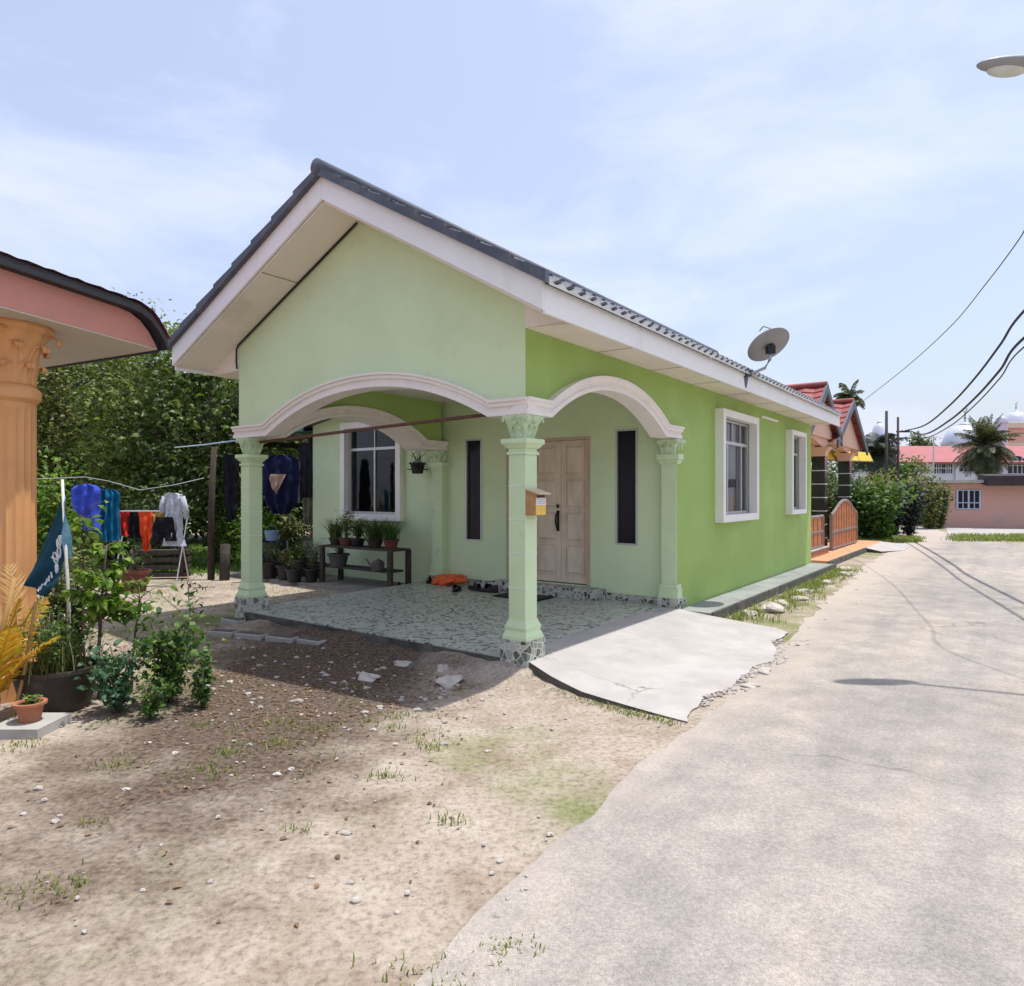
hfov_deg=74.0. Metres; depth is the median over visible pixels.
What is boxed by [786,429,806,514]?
window
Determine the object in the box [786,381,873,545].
tiled house
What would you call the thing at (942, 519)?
lane bush
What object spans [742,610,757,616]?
rubble chunk
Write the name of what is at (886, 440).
utility pole
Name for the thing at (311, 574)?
potted plant
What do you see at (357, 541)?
potted plant
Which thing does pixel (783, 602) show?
rubble chunk
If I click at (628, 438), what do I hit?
slit window
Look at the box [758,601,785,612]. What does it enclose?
rubble chunk
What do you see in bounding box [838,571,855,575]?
rubble chunk
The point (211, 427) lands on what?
garden tree
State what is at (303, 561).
potted plant
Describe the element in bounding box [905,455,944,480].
distant tree
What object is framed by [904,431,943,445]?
distant tree
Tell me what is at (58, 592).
garden shrub
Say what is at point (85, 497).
long shirt
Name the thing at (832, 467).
forecourt bush
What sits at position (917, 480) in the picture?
lane bush
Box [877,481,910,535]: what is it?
lane bush
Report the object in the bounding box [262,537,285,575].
potted plant
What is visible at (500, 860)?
pebbles
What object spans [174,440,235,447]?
pole
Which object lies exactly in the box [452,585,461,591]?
shoe
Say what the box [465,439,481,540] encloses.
slit window
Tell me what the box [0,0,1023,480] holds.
sky
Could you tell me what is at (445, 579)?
plastic bag
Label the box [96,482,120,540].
long shirt
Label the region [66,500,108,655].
sapling
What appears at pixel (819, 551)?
kerb wall
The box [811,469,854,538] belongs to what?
forecourt bush
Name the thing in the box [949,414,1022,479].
coconut palm
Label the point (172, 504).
patterned tunic
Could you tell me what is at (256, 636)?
edging block
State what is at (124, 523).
folded towel
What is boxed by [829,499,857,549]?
gate leaf
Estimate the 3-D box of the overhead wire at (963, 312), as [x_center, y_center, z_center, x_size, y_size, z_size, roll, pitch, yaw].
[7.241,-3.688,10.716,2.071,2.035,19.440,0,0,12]
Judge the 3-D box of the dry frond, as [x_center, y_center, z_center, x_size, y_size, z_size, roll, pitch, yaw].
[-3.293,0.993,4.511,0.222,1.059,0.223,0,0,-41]
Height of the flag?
1.631 m
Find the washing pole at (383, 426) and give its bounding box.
[259,413,486,443]
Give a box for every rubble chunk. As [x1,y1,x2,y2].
[357,671,380,681]
[393,660,411,666]
[435,675,462,687]
[437,664,448,672]
[741,682,760,687]
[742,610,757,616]
[757,666,770,674]
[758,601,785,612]
[774,599,788,605]
[788,642,801,645]
[793,595,809,600]
[796,588,813,592]
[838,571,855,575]
[839,566,851,569]
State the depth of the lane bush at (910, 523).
23.61 m
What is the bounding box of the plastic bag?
[431,574,467,585]
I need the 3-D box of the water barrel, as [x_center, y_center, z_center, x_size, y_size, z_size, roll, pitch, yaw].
[-4.414,1.190,12.528,0.580,0.620,0.580,0,0,36]
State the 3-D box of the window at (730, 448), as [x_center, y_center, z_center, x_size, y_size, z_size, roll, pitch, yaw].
[3.198,-0.370,9.816,0.263,1.540,1.590,0,0,36]
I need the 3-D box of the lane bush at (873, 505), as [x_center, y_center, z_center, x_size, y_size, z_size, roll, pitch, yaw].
[11.556,0.524,21.232,2.388,2.094,2.642,0,0,0]
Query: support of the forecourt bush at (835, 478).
on the ground at (260, 897)
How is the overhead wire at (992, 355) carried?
attached to the utility pole at (897, 437)
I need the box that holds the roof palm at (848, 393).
[833,379,865,409]
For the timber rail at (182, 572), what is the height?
0.129 m
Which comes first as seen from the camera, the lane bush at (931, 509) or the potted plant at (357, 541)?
the potted plant at (357, 541)
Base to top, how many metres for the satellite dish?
0.800 m
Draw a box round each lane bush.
[834,470,881,534]
[852,466,930,530]
[852,476,928,539]
[860,522,899,538]
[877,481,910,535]
[890,474,941,524]
[897,475,937,535]
[905,472,956,528]
[930,479,955,527]
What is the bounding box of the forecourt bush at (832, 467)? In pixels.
[811,461,866,485]
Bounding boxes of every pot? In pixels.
[12,693,47,723]
[407,451,427,473]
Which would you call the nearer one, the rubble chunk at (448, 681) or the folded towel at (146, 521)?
the rubble chunk at (448, 681)
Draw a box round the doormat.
[493,592,554,600]
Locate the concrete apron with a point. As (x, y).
(708, 606)
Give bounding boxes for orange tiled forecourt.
[811,539,881,563]
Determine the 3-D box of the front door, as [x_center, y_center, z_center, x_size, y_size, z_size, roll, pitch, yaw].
[0.502,0.240,9.396,1.370,1.980,0.161,0,0,36]
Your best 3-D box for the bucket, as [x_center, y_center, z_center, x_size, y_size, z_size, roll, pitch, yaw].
[-4.438,0.738,12.545,0.277,0.274,0.280,0,0,36]
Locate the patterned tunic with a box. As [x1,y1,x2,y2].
[159,487,189,545]
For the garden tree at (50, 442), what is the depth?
15.84 m
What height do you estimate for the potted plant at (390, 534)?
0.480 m
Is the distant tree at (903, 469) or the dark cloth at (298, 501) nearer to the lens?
the dark cloth at (298, 501)
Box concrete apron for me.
[682,563,831,615]
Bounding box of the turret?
[993,415,1008,445]
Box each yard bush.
[37,448,84,557]
[50,543,94,602]
[53,482,170,570]
[120,473,217,570]
[200,498,240,563]
[227,498,278,548]
[272,507,311,558]
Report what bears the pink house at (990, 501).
on the ground at (260, 897)
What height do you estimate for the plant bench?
0.610 m
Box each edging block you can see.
[208,629,238,637]
[221,616,245,624]
[234,631,267,640]
[265,633,297,643]
[297,636,326,644]
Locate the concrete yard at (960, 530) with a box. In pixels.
[946,527,1023,535]
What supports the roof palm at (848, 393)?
on the ground at (260, 897)
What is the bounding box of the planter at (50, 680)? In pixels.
[6,606,114,712]
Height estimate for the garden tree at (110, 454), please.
5.880 m
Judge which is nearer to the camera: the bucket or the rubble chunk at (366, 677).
the rubble chunk at (366, 677)
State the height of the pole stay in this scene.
2.167 m
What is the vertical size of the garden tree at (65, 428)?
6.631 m
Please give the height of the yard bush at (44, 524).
2.341 m
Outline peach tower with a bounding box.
[980,423,1023,445]
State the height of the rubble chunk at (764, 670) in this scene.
0.070 m
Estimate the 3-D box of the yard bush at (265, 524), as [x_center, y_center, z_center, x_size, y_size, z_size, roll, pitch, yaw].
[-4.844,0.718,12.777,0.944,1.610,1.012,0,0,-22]
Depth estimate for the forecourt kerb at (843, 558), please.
15.27 m
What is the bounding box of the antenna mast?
[923,436,933,476]
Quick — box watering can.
[365,558,384,570]
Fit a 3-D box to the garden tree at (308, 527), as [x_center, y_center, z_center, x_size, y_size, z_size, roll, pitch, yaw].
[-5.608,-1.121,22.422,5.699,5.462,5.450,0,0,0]
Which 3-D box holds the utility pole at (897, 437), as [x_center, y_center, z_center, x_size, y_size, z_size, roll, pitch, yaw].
[17.244,-0.876,30.000,0.570,4.953,0.120,0,0,0]
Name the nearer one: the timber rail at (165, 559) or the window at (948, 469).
the timber rail at (165, 559)
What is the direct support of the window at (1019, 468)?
in the long building
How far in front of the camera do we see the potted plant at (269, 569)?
11.48 m
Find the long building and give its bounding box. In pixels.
[837,446,1023,484]
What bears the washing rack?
on the ground at (260, 897)
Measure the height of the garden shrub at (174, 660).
0.753 m
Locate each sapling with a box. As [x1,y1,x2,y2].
[62,541,140,698]
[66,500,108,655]
[102,574,177,692]
[173,574,207,650]
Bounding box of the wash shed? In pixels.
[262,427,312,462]
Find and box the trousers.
[152,517,176,540]
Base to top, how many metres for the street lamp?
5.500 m
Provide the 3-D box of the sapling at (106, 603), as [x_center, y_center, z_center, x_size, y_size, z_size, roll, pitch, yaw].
[-2.976,0.937,4.946,0.474,1.170,0.465,0,0,0]
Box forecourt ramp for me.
[866,542,912,552]
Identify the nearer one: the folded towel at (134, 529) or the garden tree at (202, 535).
the folded towel at (134, 529)
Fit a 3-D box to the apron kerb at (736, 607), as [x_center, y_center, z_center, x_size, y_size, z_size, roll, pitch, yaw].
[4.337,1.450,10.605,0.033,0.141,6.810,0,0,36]
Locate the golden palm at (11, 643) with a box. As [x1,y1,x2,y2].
[0,577,60,703]
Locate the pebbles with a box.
[8,568,899,985]
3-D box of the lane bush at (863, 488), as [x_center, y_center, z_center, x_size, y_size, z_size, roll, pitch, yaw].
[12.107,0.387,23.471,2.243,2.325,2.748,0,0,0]
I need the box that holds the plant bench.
[317,544,410,586]
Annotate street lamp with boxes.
[976,54,1023,77]
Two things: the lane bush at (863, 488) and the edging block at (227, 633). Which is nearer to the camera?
the edging block at (227, 633)
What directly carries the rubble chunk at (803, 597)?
on the ground at (260, 897)
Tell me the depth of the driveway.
5.90 m
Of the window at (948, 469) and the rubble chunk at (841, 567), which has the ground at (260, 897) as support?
the rubble chunk at (841, 567)
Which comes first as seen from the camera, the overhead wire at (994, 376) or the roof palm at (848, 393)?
the overhead wire at (994, 376)
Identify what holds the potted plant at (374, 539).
on the plant bench
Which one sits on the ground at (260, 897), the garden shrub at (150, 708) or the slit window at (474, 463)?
the garden shrub at (150, 708)
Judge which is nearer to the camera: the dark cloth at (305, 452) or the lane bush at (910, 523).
the dark cloth at (305, 452)
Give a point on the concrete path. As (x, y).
(346, 584)
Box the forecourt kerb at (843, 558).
[828,548,866,563]
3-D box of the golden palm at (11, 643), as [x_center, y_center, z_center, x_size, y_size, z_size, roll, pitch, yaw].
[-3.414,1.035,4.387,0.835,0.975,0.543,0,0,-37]
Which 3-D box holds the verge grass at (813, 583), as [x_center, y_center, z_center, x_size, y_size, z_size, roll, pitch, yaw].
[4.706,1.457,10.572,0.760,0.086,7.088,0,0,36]
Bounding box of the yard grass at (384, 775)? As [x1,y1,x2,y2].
[0,581,685,985]
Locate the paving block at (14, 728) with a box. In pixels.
[0,713,71,738]
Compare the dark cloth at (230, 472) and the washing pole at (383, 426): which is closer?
the washing pole at (383, 426)
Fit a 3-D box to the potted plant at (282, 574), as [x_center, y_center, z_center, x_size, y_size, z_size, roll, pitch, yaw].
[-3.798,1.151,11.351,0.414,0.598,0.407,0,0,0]
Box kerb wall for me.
[811,546,829,558]
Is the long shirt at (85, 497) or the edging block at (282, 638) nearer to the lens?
the edging block at (282, 638)
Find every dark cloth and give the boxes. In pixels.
[222,454,238,519]
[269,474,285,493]
[297,461,299,502]
[298,443,312,497]
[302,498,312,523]
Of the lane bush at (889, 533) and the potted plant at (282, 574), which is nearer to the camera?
the potted plant at (282, 574)
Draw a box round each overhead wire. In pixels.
[862,231,1023,401]
[905,309,1023,430]
[905,346,1023,438]
[908,337,1023,434]
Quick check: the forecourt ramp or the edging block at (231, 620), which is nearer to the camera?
the edging block at (231, 620)
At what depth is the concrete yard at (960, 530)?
26.95 m
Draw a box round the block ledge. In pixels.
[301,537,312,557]
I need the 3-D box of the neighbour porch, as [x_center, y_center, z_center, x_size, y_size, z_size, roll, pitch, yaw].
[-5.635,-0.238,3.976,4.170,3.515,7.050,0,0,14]
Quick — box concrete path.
[230,571,404,591]
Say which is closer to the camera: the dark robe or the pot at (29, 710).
the pot at (29, 710)
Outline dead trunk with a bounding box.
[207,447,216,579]
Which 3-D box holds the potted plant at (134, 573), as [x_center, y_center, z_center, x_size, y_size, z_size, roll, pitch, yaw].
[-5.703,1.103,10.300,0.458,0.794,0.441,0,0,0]
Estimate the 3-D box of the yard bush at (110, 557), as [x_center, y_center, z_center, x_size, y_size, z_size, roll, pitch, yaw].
[-7.530,0.647,12.839,1.991,1.719,2.108,0,0,0]
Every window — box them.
[340,422,403,521]
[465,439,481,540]
[615,428,637,545]
[715,408,758,522]
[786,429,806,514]
[934,464,942,473]
[944,464,951,473]
[956,490,980,508]
[1008,456,1023,473]
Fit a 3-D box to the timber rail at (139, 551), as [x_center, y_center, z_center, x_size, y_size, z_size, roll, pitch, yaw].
[-6.150,1.006,11.900,0.960,0.129,0.220,0,0,-6]
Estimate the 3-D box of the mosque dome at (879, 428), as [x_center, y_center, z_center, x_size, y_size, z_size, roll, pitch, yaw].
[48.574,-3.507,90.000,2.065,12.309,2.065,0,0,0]
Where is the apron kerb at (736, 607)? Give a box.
[711,563,836,617]
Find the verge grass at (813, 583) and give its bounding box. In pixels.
[719,565,864,623]
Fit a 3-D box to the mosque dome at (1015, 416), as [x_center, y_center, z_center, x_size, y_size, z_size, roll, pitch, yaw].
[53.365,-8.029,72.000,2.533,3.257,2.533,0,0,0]
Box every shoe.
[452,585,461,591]
[467,583,480,590]
[478,585,498,592]
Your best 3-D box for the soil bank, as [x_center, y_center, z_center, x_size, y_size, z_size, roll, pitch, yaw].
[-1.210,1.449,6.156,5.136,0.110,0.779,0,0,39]
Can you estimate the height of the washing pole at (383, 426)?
0.134 m
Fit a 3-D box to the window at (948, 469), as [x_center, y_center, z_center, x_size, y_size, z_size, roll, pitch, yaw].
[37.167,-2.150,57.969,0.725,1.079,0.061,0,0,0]
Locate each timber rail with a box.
[129,546,190,554]
[129,562,190,569]
[131,554,190,561]
[149,569,190,576]
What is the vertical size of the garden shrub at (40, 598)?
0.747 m
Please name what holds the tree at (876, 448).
on the ground at (260, 897)
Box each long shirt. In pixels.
[71,476,101,529]
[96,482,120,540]
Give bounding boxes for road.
[412,524,1023,985]
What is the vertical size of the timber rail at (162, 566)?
0.129 m
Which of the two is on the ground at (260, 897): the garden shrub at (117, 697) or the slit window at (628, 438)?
the garden shrub at (117, 697)
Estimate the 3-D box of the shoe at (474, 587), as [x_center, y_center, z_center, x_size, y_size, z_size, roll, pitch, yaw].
[-0.530,1.317,9.622,0.096,0.105,0.270,0,0,-32]
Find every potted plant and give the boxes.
[121,540,151,592]
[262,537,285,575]
[262,541,279,578]
[273,544,297,580]
[284,559,302,582]
[291,535,318,576]
[295,537,328,578]
[303,551,318,582]
[320,518,353,544]
[327,548,349,566]
[335,510,360,545]
[348,517,369,546]
[348,517,404,547]
[373,518,415,548]
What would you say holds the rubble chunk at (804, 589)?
on the ground at (260, 897)
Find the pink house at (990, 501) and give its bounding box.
[901,474,1023,527]
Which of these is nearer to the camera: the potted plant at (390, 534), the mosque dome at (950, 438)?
the potted plant at (390, 534)
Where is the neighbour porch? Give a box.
[0,251,170,703]
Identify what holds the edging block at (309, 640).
on the ground at (260, 897)
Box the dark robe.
[263,448,299,513]
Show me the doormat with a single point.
(539, 597)
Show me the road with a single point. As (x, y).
(838, 800)
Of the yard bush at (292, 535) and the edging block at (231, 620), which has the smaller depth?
the edging block at (231, 620)
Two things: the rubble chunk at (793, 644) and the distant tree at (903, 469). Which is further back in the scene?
the distant tree at (903, 469)
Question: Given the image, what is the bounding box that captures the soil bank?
[217,619,635,718]
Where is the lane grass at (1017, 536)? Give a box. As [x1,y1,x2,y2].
[858,532,1023,542]
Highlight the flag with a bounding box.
[24,479,71,649]
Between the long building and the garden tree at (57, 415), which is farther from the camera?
the long building
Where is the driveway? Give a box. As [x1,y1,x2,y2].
[529,607,787,722]
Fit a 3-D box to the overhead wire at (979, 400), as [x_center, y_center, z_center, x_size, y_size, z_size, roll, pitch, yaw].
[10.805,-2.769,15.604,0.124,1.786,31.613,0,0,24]
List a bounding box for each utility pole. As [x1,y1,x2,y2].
[885,411,887,482]
[896,417,909,526]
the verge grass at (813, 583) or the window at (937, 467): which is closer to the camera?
the verge grass at (813, 583)
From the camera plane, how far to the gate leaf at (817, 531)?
15.00 m
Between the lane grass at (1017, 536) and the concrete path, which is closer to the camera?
the concrete path
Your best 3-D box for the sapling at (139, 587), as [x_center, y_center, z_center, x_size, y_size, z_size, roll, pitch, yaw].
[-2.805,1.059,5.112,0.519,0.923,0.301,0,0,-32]
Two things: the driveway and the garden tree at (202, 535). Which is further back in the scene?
the garden tree at (202, 535)
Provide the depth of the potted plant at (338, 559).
10.88 m
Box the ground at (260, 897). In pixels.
[0,521,1023,985]
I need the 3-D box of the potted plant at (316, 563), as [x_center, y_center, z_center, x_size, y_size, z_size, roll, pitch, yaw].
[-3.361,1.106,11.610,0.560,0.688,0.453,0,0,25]
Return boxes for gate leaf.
[811,515,823,549]
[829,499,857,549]
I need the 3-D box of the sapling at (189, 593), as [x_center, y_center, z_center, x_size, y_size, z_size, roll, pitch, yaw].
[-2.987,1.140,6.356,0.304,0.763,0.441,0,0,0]
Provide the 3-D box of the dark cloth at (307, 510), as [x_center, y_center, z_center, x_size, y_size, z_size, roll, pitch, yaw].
[-3.869,0.288,12.900,0.206,0.600,0.084,0,0,0]
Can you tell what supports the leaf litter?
on the ground at (260, 897)
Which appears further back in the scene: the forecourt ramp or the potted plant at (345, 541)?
the forecourt ramp
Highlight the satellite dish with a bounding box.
[744,326,788,387]
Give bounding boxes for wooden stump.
[219,544,229,580]
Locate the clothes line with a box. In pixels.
[37,477,203,489]
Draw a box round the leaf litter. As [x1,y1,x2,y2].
[0,594,480,926]
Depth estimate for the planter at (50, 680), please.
4.63 m
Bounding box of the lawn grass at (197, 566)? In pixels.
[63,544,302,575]
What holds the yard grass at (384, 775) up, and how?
on the ground at (260, 897)
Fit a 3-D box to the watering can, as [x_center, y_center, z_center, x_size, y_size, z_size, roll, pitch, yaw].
[-2.091,1.087,10.385,0.435,0.186,0.200,0,0,36]
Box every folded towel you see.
[120,512,129,535]
[128,512,139,537]
[138,512,152,550]
[152,513,164,521]
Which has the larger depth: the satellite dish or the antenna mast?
the antenna mast
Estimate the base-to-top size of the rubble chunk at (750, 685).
0.051 m
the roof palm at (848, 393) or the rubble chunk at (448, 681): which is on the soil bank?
the rubble chunk at (448, 681)
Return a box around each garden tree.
[36,364,143,545]
[37,287,227,510]
[37,359,227,539]
[37,369,101,521]
[48,310,238,556]
[114,328,300,563]
[169,380,307,541]
[218,378,307,546]
[292,498,312,537]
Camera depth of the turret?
67.55 m
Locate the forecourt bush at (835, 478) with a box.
[811,461,871,515]
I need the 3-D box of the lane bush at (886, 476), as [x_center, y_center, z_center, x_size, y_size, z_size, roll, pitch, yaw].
[13.943,0.263,25.694,2.688,2.600,2.443,0,0,-18]
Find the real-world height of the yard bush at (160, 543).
1.912 m
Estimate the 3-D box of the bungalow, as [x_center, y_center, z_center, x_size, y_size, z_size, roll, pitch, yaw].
[0.084,-0.795,11.504,8.160,4.650,10.600,0,0,36]
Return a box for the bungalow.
[167,158,842,667]
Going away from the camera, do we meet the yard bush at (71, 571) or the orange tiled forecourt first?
the yard bush at (71, 571)
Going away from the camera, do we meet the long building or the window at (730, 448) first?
the window at (730, 448)
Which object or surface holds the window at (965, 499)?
in the pink house at (990, 501)
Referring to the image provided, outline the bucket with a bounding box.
[264,526,278,540]
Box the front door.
[506,436,589,585]
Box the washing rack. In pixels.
[117,510,189,584]
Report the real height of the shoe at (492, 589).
0.105 m
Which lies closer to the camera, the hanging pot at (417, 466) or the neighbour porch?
the neighbour porch
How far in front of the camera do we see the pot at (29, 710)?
4.26 m
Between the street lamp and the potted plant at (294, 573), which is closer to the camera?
the street lamp
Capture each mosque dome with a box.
[871,420,884,439]
[941,408,973,445]
[1005,405,1023,422]
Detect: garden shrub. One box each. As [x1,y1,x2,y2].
[37,560,108,655]
[37,578,63,645]
[67,630,154,713]
[128,669,176,720]
[130,599,227,703]
[186,646,215,708]
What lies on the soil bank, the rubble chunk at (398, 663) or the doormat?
the rubble chunk at (398, 663)
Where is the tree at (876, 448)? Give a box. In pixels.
[852,432,903,481]
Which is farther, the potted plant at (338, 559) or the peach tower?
the peach tower
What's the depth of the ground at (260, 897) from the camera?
3.17 m
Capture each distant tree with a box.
[861,454,924,487]
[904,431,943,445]
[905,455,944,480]
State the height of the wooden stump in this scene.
0.675 m
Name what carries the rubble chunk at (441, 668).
on the ground at (260, 897)
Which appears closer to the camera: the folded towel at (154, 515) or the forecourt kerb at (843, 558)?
the folded towel at (154, 515)
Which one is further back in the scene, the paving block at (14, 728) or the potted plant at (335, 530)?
the potted plant at (335, 530)
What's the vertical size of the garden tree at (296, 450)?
5.597 m
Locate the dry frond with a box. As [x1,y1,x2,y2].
[0,563,37,717]
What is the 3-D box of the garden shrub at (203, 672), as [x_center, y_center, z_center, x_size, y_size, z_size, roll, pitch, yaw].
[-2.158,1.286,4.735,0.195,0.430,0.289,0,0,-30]
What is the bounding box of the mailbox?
[525,488,550,515]
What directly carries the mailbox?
attached to the bungalow
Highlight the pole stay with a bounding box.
[883,435,894,474]
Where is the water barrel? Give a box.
[262,540,288,563]

